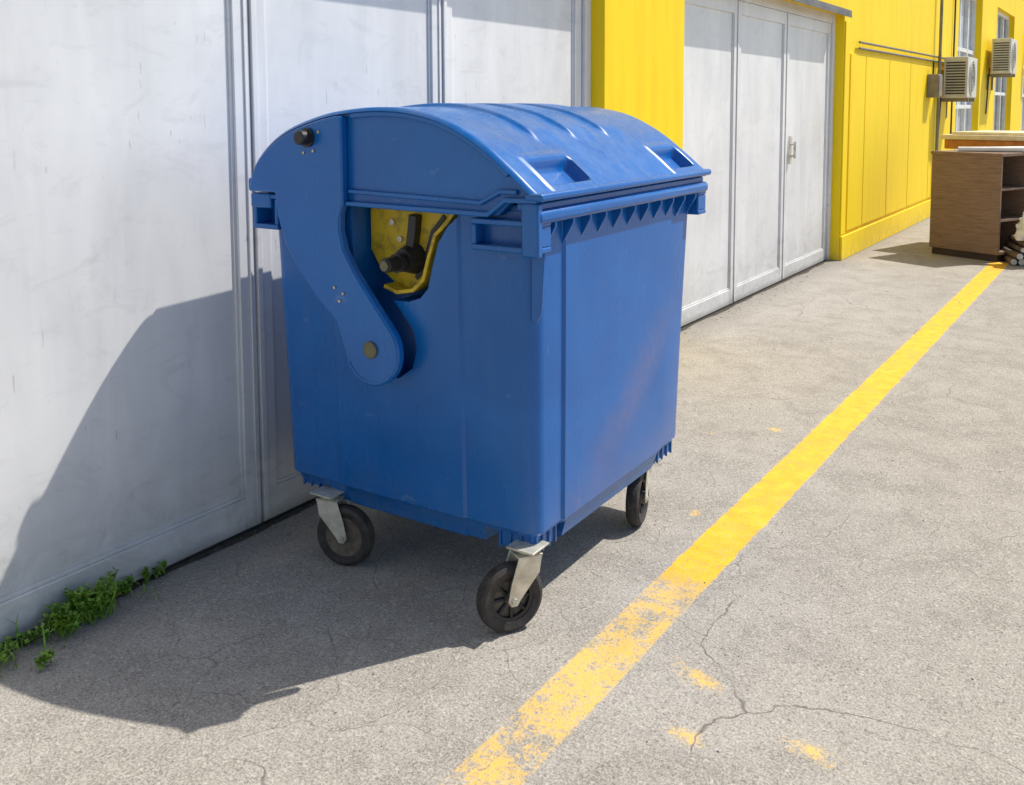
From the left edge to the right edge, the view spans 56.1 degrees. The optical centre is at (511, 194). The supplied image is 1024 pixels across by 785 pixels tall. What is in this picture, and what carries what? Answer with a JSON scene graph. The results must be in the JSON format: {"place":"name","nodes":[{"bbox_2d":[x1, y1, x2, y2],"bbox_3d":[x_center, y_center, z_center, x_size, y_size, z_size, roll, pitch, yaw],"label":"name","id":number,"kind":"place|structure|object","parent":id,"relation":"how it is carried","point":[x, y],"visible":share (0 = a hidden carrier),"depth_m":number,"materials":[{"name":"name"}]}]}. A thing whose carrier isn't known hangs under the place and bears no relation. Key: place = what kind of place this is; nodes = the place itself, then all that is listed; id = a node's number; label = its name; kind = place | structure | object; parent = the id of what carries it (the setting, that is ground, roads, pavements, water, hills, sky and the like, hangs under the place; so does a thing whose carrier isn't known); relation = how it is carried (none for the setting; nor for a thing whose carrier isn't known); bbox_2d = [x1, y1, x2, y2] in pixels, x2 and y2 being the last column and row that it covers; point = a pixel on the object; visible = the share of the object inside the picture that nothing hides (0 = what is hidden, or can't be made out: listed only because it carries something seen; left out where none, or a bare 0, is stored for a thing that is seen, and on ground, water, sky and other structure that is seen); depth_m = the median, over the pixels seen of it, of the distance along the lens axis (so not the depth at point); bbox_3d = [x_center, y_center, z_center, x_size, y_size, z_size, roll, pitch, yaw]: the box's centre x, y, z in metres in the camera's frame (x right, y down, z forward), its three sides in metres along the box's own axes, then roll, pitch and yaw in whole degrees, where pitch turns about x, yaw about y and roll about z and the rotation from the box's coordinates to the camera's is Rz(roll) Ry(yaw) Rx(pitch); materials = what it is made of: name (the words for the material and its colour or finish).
{"place":"outdoors","nodes":[
{"label":"outdoors","id":0,"kind":"place"},
{"bbox_2d":[0,498,246,642],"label":"rail door","id":1,"kind":"structure","parent":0,"point":[181,542],"depth_m":3.01,"materials":[{"name":"white metal"}]},
{"bbox_2d":[277,474,321,514],"bbox_3d":[-0.615,1.076,3.901,0.049,0.113,0.931,3,6,34],"label":"rail door","id":2,"kind":"structure","parent":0,"point":[294,491],"depth_m":3.56,"materials":[{"name":"white metal"}]},
{"bbox_2d":[0,217,1023,784],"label":"ground","id":3,"kind":"structure","parent":0,"point":[918,531],"depth_m":2.81,"materials":[{"name":"concrete"}]},
{"bbox_2d":[0,559,167,676],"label":"weeds","id":4,"kind":"object","parent":3,"relation":"on","point":[90,605],"visible":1,"depth_m":2.77,"materials":[{"name":"green plant"}]},
{"bbox_2d":[247,0,277,521],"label":"stile door","id":5,"kind":"structure","parent":3,"relation":"on","point":[266,240],"depth_m":3.41,"materials":[{"name":"paint"}]},
{"bbox_2d":[249,0,269,519],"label":"cover strip","id":6,"kind":"object","parent":5,"relation":"attached to","point":[254,75],"visible":0.8,"depth_m":3.37,"materials":[{"name":"paint"}]},
{"bbox_2d":[0,261,825,653],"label":"soil strip","id":7,"kind":"object","parent":3,"relation":"on","point":[242,535],"visible":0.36,"depth_m":3.39,"materials":[{"name":"grey concrete"}]},
{"bbox_2d":[441,0,452,102],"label":"stile door","id":8,"kind":"structure","parent":3,"relation":"on","point":[449,49],"depth_m":4.22,"materials":[{"name":"paint"}]},
{"bbox_2d":[443,0,447,102],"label":"cover strip","id":9,"kind":"object","parent":8,"relation":"attached to","point":[445,72],"depth_m":4.19,"materials":[{"name":"paint"}]},
{"bbox_2d":[249,103,710,631],"bbox_3d":[-0.060,0.436,3.371,1.114,1.504,1.313,3,6,33],"label":"waste container","id":10,"kind":"object","parent":3,"relation":"on","point":[482,308],"visible":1,"depth_m":2.89,"materials":[{"name":"blue plastic"}]},
{"bbox_2d":[574,0,580,106],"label":"stile door","id":11,"kind":"structure","parent":3,"relation":"on","point":[577,53],"depth_m":5.16,"materials":[{"name":"paint"}]},
{"bbox_2d":[581,0,590,106],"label":"jamb","id":12,"kind":"object","parent":3,"relation":"on","point":[585,53],"depth_m":5.20,"materials":[{"name":"paint"}]},
{"bbox_2d":[591,0,684,336],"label":"pillar","id":13,"kind":"structure","parent":3,"relation":"on","point":[637,59],"depth_m":5.57,"materials":[{"name":"yellow paint"}]},
{"bbox_2d":[425,261,1010,784],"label":"road line marking","id":14,"kind":"object","parent":3,"relation":"on","point":[541,725],"visible":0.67,"depth_m":2.92,"materials":[{"name":"yellow paint"}]},
{"bbox_2d":[653,426,872,784],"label":"paint patches","id":15,"kind":"object","parent":3,"relation":"on","point":[706,682],"visible":0.9,"depth_m":2.29,"materials":[{"name":"yellow paint"}]},
{"bbox_2d":[782,13,789,279],"bbox_3d":[2.305,-0.396,8.170,0.050,2.258,0.068,3,6,34],"label":"stile door","id":16,"kind":"structure","parent":3,"relation":"on","point":[786,146],"depth_m":8.16,"materials":[{"name":"paint"}]},
{"bbox_2d":[788,136,791,163],"bbox_3d":[2.379,-0.381,8.227,0.009,0.240,0.070,3,6,34],"label":"handle plate","id":17,"kind":"object","parent":16,"relation":"attached to","point":[790,151],"visible":1,"depth_m":8.21,"materials":[{"name":"silver metal"}]},
{"bbox_2d":[793,142,795,157],"bbox_3d":[2.412,-0.379,8.206,0.022,0.140,0.022,3,6,34],"label":"handle bar","id":18,"kind":"object","parent":17,"relation":"attached to","point":[794,151],"visible":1,"depth_m":8.20,"materials":[{"name":"silver metal"}]},
{"bbox_2d":[823,23,830,260],"bbox_3d":[2.985,-0.490,9.184,0.050,2.258,0.068,3,6,34],"label":"stile door","id":19,"kind":"structure","parent":3,"relation":"on","point":[826,140],"depth_m":9.16,"materials":[{"name":"paint"}]},
{"bbox_2d":[824,14,835,260],"bbox_3d":[3.037,-0.534,9.241,0.070,2.360,0.078,3,6,34],"label":"jamb","id":20,"kind":"object","parent":3,"relation":"on","point":[830,138],"visible":0.54,"depth_m":9.21,"materials":[{"name":"paint"}]},
{"bbox_2d":[839,199,930,260],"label":"plinth","id":21,"kind":"structure","parent":3,"relation":"on","point":[857,240],"depth_m":10.63,"materials":[{"name":"yellow paint"}]},
{"bbox_2d":[830,0,956,260],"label":"wall","id":22,"kind":"structure","parent":3,"relation":"on","point":[911,25],"depth_m":10.42,"materials":[{"name":"yellow paint"}]},
{"bbox_2d":[840,21,850,234],"bbox_3d":[3.214,-0.634,9.280,0.012,2.050,0.160,3,6,34],"label":"corner strip","id":23,"kind":"object","parent":22,"relation":"attached to","point":[845,125],"visible":1,"depth_m":9.26,"materials":[{"name":"yellow paint"}]},
{"bbox_2d":[845,53,865,230],"bbox_3d":[3.436,-0.525,9.619,0.018,1.730,0.566,3,6,34],"label":"panel","id":24,"kind":"object","parent":22,"relation":"attached to","point":[856,106],"visible":1,"depth_m":9.58,"materials":[{"name":"yellow paint"}]},
{"bbox_2d":[861,56,889,224],"bbox_3d":[3.891,-0.588,10.298,0.018,1.730,1.026,3,6,34],"label":"panel","id":25,"kind":"object","parent":22,"relation":"attached to","point":[875,136],"visible":1,"depth_m":10.25,"materials":[{"name":"yellow paint"}]},
{"bbox_2d":[885,60,910,214],"bbox_3d":[4.488,-0.670,11.188,0.018,1.730,1.076,3,6,34],"label":"panel","id":26,"kind":"object","parent":22,"relation":"attached to","point":[898,132],"visible":1,"depth_m":11.14,"materials":[{"name":"yellow paint"}]},
{"bbox_2d":[858,47,943,62],"bbox_3d":[4.961,-1.668,11.769,0.022,0.052,5.540,3,6,34],"label":"conduit","id":27,"kind":"object","parent":22,"relation":"attached to","point":[872,50],"visible":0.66,"depth_m":10.74,"materials":[{"name":"metal"}]},
{"bbox_2d":[859,41,943,58],"bbox_3d":[4.960,-1.728,11.764,0.022,0.052,5.540,3,6,34],"label":"conduit","id":28,"kind":"object","parent":22,"relation":"attached to","point":[872,44],"visible":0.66,"depth_m":10.77,"materials":[{"name":"metal"}]},
{"bbox_2d":[906,64,930,206],"bbox_3d":[5.142,-0.761,12.166,0.018,1.730,1.236,3,6,34],"label":"panel","id":29,"kind":"object","parent":22,"relation":"attached to","point":[918,135],"visible":1,"depth_m":12.10,"materials":[{"name":"yellow paint"}]},
{"bbox_2d":[926,62,942,97],"bbox_3d":[5.481,-1.487,12.464,0.148,0.460,0.260,3,6,34],"label":"electrical box","id":30,"kind":"object","parent":29,"relation":"attached to","point":[934,85],"visible":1,"depth_m":12.37,"materials":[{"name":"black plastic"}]},
{"bbox_2d":[938,76,942,95],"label":"door","id":31,"kind":"structure","parent":30,"relation":"in","point":[940,77],"depth_m":12.41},
{"bbox_2d":[927,67,949,197],"bbox_3d":[5.902,-0.866,13.301,0.018,1.730,1.456,3,6,34],"label":"panel","id":32,"kind":"object","parent":22,"relation":"attached to","point":[944,125],"visible":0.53,"depth_m":12.96,"materials":[{"name":"yellow paint"}]},
{"bbox_2d":[950,0,956,133],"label":"cable","id":33,"kind":"object","parent":22,"relation":"attached to","point":[953,56],"visible":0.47,"depth_m":13.87,"materials":[{"name":"black plastic"}]},
{"bbox_2d":[939,56,977,125],"bbox_3d":[6.160,-1.260,13.317,0.392,1.250,0.808,3,6,34],"label":"air conditioner","id":34,"kind":"object","parent":22,"relation":"attached to","point":[960,80],"visible":0.99,"depth_m":12.97,"materials":[{"name":"beige plastic"}]},
{"bbox_2d":[935,0,943,150],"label":"downpipe","id":35,"kind":"object","parent":3,"relation":"on","point":[939,72],"visible":0.48,"depth_m":12.84,"materials":[{"name":"grey metal"}]},
{"bbox_2d":[952,0,959,149],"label":"pier","id":36,"kind":"structure","parent":3,"relation":"on","point":[956,51],"depth_m":14.23,"materials":[{"name":"yellow paint"}]},
{"bbox_2d":[929,150,1023,261],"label":"open shelf cabinet","id":37,"kind":"object","parent":3,"relation":"on","point":[977,206],"visible":0.95,"depth_m":9.45,"materials":[{"name":"brown wood"}]},
{"bbox_2d":[940,130,1023,148],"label":"flat board stack","id":38,"kind":"object","parent":37,"relation":"on","point":[983,138],"visible":0.97,"depth_m":9.90,"materials":[{"name":"brown wood"}]},
{"bbox_2d":[958,146,1023,151],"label":"white pipe stack","id":39,"kind":"object","parent":37,"relation":"on","point":[997,149],"visible":1,"depth_m":9.39,"materials":[{"name":"paint"}]},
{"bbox_2d":[971,0,997,130],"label":"pier","id":40,"kind":"structure","parent":3,"relation":"on","point":[986,23],"depth_m":16.52,"materials":[{"name":"yellow paint"}]},
{"bbox_2d":[985,38,1016,113],"bbox_3d":[8.641,-2.076,16.981,0.392,1.300,0.858,3,6,34],"label":"air conditioner","id":41,"kind":"object","parent":40,"relation":"attached to","point":[1004,58],"visible":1,"depth_m":16.62,"materials":[{"name":"beige plastic"}]},
{"bbox_2d":[998,0,1014,16],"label":"head wall","id":42,"kind":"structure","parent":40,"relation":"attached to","point":[1006,7],"depth_m":18.79,"materials":[{"name":"yellow paint"}]},
{"bbox_2d":[998,11,1008,19],"bbox_3d":[9.475,-3.510,18.709,0.056,0.060,2.550,3,6,34],"label":"window","id":43,"kind":"structure","parent":42,"relation":"attached to","point":[1000,14],"depth_m":19.02,"materials":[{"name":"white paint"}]},
{"bbox_2d":[999,234,1023,265],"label":"firewood pile","id":44,"kind":"object","parent":3,"relation":"on","point":[1014,254],"visible":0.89,"depth_m":9.08,"materials":[{"name":"brown wood"}]},
{"bbox_2d":[1014,212,1023,240],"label":"plastic bag","id":45,"kind":"object","parent":44,"relation":"on","point":[1019,235],"visible":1,"depth_m":8.99,"materials":[{"name":"white plastic"}]},
{"bbox_2d":[1005,0,1023,130],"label":"pier","id":46,"kind":"structure","parent":3,"relation":"on","point":[1014,87],"depth_m":20.35,"materials":[{"name":"yellow paint"}]},
{"bbox_3d":[7.099,-0.208,15.536,0.398,0.550,2.250,3,6,34],"label":"sill","id":47,"kind":"object","parent":3,"relation":"on","visible":0},
{"bbox_2d":[954,0,961,149],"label":"window","id":48,"kind":"structure","parent":47,"relation":"on","point":[958,56],"depth_m":14.98,"materials":[{"name":"white paint"}]},
{"bbox_2d":[956,0,971,149],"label":"pane","id":49,"kind":"object","parent":47,"relation":"on","point":[961,53],"depth_m":15.62,"materials":[{"name":"grey glass"}]},
{"bbox_2d":[956,105,971,108],"bbox_3d":[7.151,-1.405,15.390,0.056,0.060,2.250,3,6,34],"label":"window","id":50,"kind":"structure","parent":49,"relation":"attached to","point":[963,106],"depth_m":15.54,"materials":[{"name":"white paint"}]},
{"bbox_2d":[958,47,973,54],"bbox_3d":[7.148,-2.301,15.309,0.056,0.060,2.250,3,6,34],"label":"window","id":51,"kind":"structure","parent":49,"relation":"attached to","point":[964,50],"depth_m":15.52,"materials":[{"name":"white paint"}]},
{"bbox_2d":[960,0,969,130],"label":"window","id":52,"kind":"structure","parent":47,"relation":"on","point":[965,46],"depth_m":15.60,"materials":[{"name":"white paint"}]},
{"bbox_2d":[967,1,975,130],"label":"window","id":53,"kind":"structure","parent":47,"relation":"on","point":[972,48],"depth_m":16.17,"materials":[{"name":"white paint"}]},
{"bbox_3d":[9.428,-0.655,19.004,0.398,0.800,2.550,3,6,34],"label":"sill","id":54,"kind":"object","parent":3,"relation":"on","visible":0},
{"bbox_2d":[993,14,997,129],"bbox_3d":[9.262,-2.264,18.490,0.060,2.500,0.060,3,6,34],"label":"window","id":55,"kind":"structure","parent":54,"relation":"on","point":[995,79],"depth_m":18.48,"materials":[{"name":"white paint"}]},
{"bbox_2d":[996,17,1003,130],"bbox_3d":[9.734,-2.330,19.194,0.060,2.500,0.060,3,6,34],"label":"window","id":56,"kind":"structure","parent":54,"relation":"on","point":[999,81],"depth_m":19.20,"materials":[{"name":"white paint"}]},
{"bbox_2d":[994,16,1005,130],"bbox_3d":[9.440,-2.297,18.845,0.040,2.500,2.550,3,6,34],"label":"pane","id":57,"kind":"object","parent":54,"relation":"on","point":[996,88],"visible":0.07,"depth_m":19.17,"materials":[{"name":"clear glass"}]},
{"bbox_2d":[995,92,1005,95],"bbox_3d":[9.481,-1.976,18.847,0.056,0.060,2.550,3,6,34],"label":"window","id":58,"kind":"structure","parent":57,"relation":"attached to","point":[1002,93],"depth_m":19.31,"materials":[{"name":"white paint"}]},
{"bbox_2d":[1001,20,1008,130],"bbox_3d":[10.172,-2.390,19.849,0.060,2.500,0.060,3,6,34],"label":"window","id":59,"kind":"structure","parent":54,"relation":"on","point":[1004,84],"depth_m":19.85,"materials":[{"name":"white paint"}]},
{"bbox_3d":[11.967,-1.006,22.794,0.398,0.800,2.800,3,6,34],"label":"sill","id":60,"kind":"object","parent":3,"relation":"on","visible":0},
{"bbox_2d":[1021,69,1023,130],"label":"pane","id":61,"kind":"object","parent":60,"relation":"on","point":[1022,102],"depth_m":22.92,"materials":[{"name":"grey glass"}]},
{"bbox_2d":[1022,100,1023,130],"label":"window","id":62,"kind":"structure","parent":60,"relation":"on","point":[1023,117],"depth_m":23.08,"materials":[{"name":"white paint"}]},
{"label":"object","id":63,"kind":"object","parent":3,"relation":"on","visible":0},
{"bbox_2d":[0,0,240,597],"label":"sheet door","id":64,"kind":"structure","parent":63,"relation":"attached to","point":[119,423],"depth_m":2.91,"materials":[{"name":"white metal"}]},
{"bbox_2d":[0,496,241,602],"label":"bead door","id":65,"kind":"structure","parent":64,"relation":"attached to","point":[73,569],"depth_m":2.96,"materials":[{"name":"paint"}]},
{"bbox_2d":[226,0,243,498],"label":"bead door","id":66,"kind":"structure","parent":64,"relation":"attached to","point":[235,243],"depth_m":3.29,"materials":[{"name":"paint"}]},
{"bbox_2d":[230,0,261,528],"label":"stile door","id":67,"kind":"structure","parent":64,"relation":"attached to","point":[239,123],"depth_m":3.32,"materials":[{"name":"paint"}]},
{"bbox_2d":[242,0,258,522],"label":"hinge rod","id":68,"kind":"object","parent":67,"relation":"attached to","point":[250,253],"visible":1,"depth_m":3.33,"materials":[{"name":"paint"}]},
{"bbox_2d":[265,0,427,479],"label":"sheet door","id":69,"kind":"structure","parent":63,"relation":"attached to","point":[326,56],"depth_m":3.63,"materials":[{"name":"white metal"}]},
{"bbox_2d":[264,0,277,483],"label":"bead door","id":70,"kind":"structure","parent":69,"relation":"attached to","point":[271,252],"depth_m":3.44,"materials":[{"name":"paint"}]},
{"bbox_2d":[278,471,299,482],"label":"bead door","id":71,"kind":"structure","parent":69,"relation":"attached to","point":[288,477],"depth_m":3.55,"materials":[{"name":"paint"}]},
{"bbox_2d":[427,0,430,102],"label":"bead door","id":72,"kind":"structure","parent":69,"relation":"attached to","point":[429,61],"depth_m":4.12,"materials":[{"name":"paint"}]},
{"bbox_2d":[430,0,441,102],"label":"stile door","id":73,"kind":"structure","parent":69,"relation":"attached to","point":[434,48],"depth_m":4.14,"materials":[{"name":"paint"}]},
{"bbox_2d":[438,0,440,102],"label":"hinge rod","id":74,"kind":"object","parent":73,"relation":"attached to","point":[439,51],"depth_m":4.16,"materials":[{"name":"paint"}]},
{"bbox_2d":[452,0,571,106],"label":"sheet door","id":75,"kind":"structure","parent":63,"relation":"attached to","point":[511,51],"depth_m":4.66,"materials":[{"name":"white metal"}]},
{"bbox_2d":[572,0,573,106],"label":"bead door","id":76,"kind":"structure","parent":75,"relation":"attached to","point":[572,53],"depth_m":5.13,"materials":[{"name":"paint"}]},
{"bbox_2d":[785,0,844,14],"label":"wall","id":77,"kind":"structure","parent":63,"relation":"on","point":[840,3],"depth_m":8.76,"materials":[{"name":"yellow paint"}]},
{"bbox_2d":[739,0,832,22],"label":"head","id":78,"kind":"object","parent":77,"relation":"attached to","point":[799,10],"visible":0.79,"depth_m":8.14},
{"bbox_2d":[682,3,731,306],"bbox_3d":[1.335,-0.270,6.734,0.034,2.045,0.976,3,6,34],"label":"sheet door","id":79,"kind":"structure","parent":78,"relation":"attached to","point":[707,84],"depth_m":6.78,"materials":[{"name":"white metal"}]},
{"bbox_2d":[682,288,727,308],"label":"bead door","id":80,"kind":"structure","parent":79,"relation":"on","point":[704,298],"depth_m":6.82,"materials":[{"name":"paint"}]},
{"bbox_2d":[728,13,733,289],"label":"bead door","id":81,"kind":"structure","parent":79,"relation":"attached to","point":[730,150],"depth_m":7.11,"materials":[{"name":"paint"}]},
{"bbox_2d":[729,0,737,303],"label":"stile door","id":82,"kind":"structure","parent":79,"relation":"attached to","point":[733,142],"depth_m":7.14,"materials":[{"name":"paint"}]},
{"bbox_2d":[733,1,739,301],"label":"cover","id":83,"kind":"object","parent":82,"relation":"attached to","point":[736,151],"visible":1,"depth_m":7.17,"materials":[{"name":"metal"}]},
{"bbox_2d":[685,0,734,12],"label":"rail top door","id":84,"kind":"structure","parent":78,"relation":"attached to","point":[725,5],"depth_m":6.75,"materials":[{"name":"white metal"}]},
{"bbox_2d":[737,16,782,283],"bbox_3d":[1.962,-0.356,7.670,0.034,2.045,0.996,3,6,34],"label":"sheet door","id":85,"kind":"structure","parent":78,"relation":"attached to","point":[760,110],"depth_m":7.64,"materials":[{"name":"white metal"}]},
{"bbox_2d":[733,0,741,302],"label":"stile door","id":86,"kind":"structure","parent":85,"relation":"attached to","point":[738,139],"depth_m":7.22,"materials":[{"name":"paint"}]},
{"bbox_2d":[737,267,777,285],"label":"bead door","id":87,"kind":"structure","parent":85,"relation":"on","point":[757,276],"depth_m":7.73,"materials":[{"name":"paint"}]},
{"bbox_2d":[777,24,783,266],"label":"bead door","id":88,"kind":"structure","parent":85,"relation":"attached to","point":[780,144],"depth_m":8.06,"materials":[{"name":"paint"}]},
{"bbox_2d":[778,12,787,280],"bbox_3d":[2.263,-0.390,8.107,0.050,2.258,0.068,3,6,34],"label":"stile door","id":89,"kind":"structure","parent":85,"relation":"attached to","point":[782,146],"depth_m":8.08,"materials":[{"name":"paint"}]},
{"bbox_2d":[782,14,788,278],"bbox_3d":[2.309,-0.391,8.123,0.007,2.240,0.020,3,6,34],"label":"cover","id":90,"kind":"object","parent":89,"relation":"attached to","point":[785,145],"visible":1,"depth_m":8.11,"materials":[{"name":"metal"}]},
{"bbox_2d":[785,26,826,262],"bbox_3d":[2.638,-0.450,8.681,0.034,2.045,1.156,3,6,34],"label":"sheet door","id":91,"kind":"structure","parent":78,"relation":"attached to","point":[806,115],"depth_m":8.66,"materials":[{"name":"white metal"}]},
{"bbox_2d":[785,248,821,264],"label":"bead door","id":92,"kind":"structure","parent":91,"relation":"on","point":[803,256],"depth_m":8.72,"materials":[{"name":"paint"}]},
{"bbox_2d":[822,34,827,248],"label":"bead door","id":93,"kind":"structure","parent":91,"relation":"attached to","point":[824,141],"depth_m":9.14,"materials":[{"name":"paint"}]},
{"bbox_2d":[790,13,828,33],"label":"rail top door","id":94,"kind":"structure","parent":78,"relation":"attached to","point":[808,23],"depth_m":8.53,"materials":[{"name":"white metal"}]},
{"bbox_2d":[802,0,851,14],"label":"ledge","id":95,"kind":"object","parent":77,"relation":"attached to","point":[831,6],"visible":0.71,"depth_m":8.45,"materials":[{"name":"metal"}]},
{"bbox_2d":[792,0,851,17],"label":"ledge drip","id":96,"kind":"object","parent":95,"relation":"attached to","point":[821,7],"visible":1,"depth_m":8.26},
{"bbox_2d":[681,290,729,326],"bbox_3d":[1.345,0.805,6.827,0.049,0.113,0.976,3,6,34],"label":"rail door","id":97,"kind":"structure","parent":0,"point":[696,311],"depth_m":6.82,"materials":[{"name":"white metal"}]},
{"bbox_2d":[737,268,778,300],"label":"rail door","id":98,"kind":"structure","parent":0,"point":[750,287],"depth_m":7.71,"materials":[{"name":"white metal"}]},
{"bbox_2d":[742,1,784,23],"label":"rail top door","id":99,"kind":"structure","parent":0,"point":[761,12],"depth_m":7.53,"materials":[{"name":"white metal"}]},
{"bbox_2d":[785,249,822,277],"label":"rail door","id":100,"kind":"structure","parent":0,"point":[801,264],"depth_m":8.72,"materials":[{"name":"white metal"}]}
]}

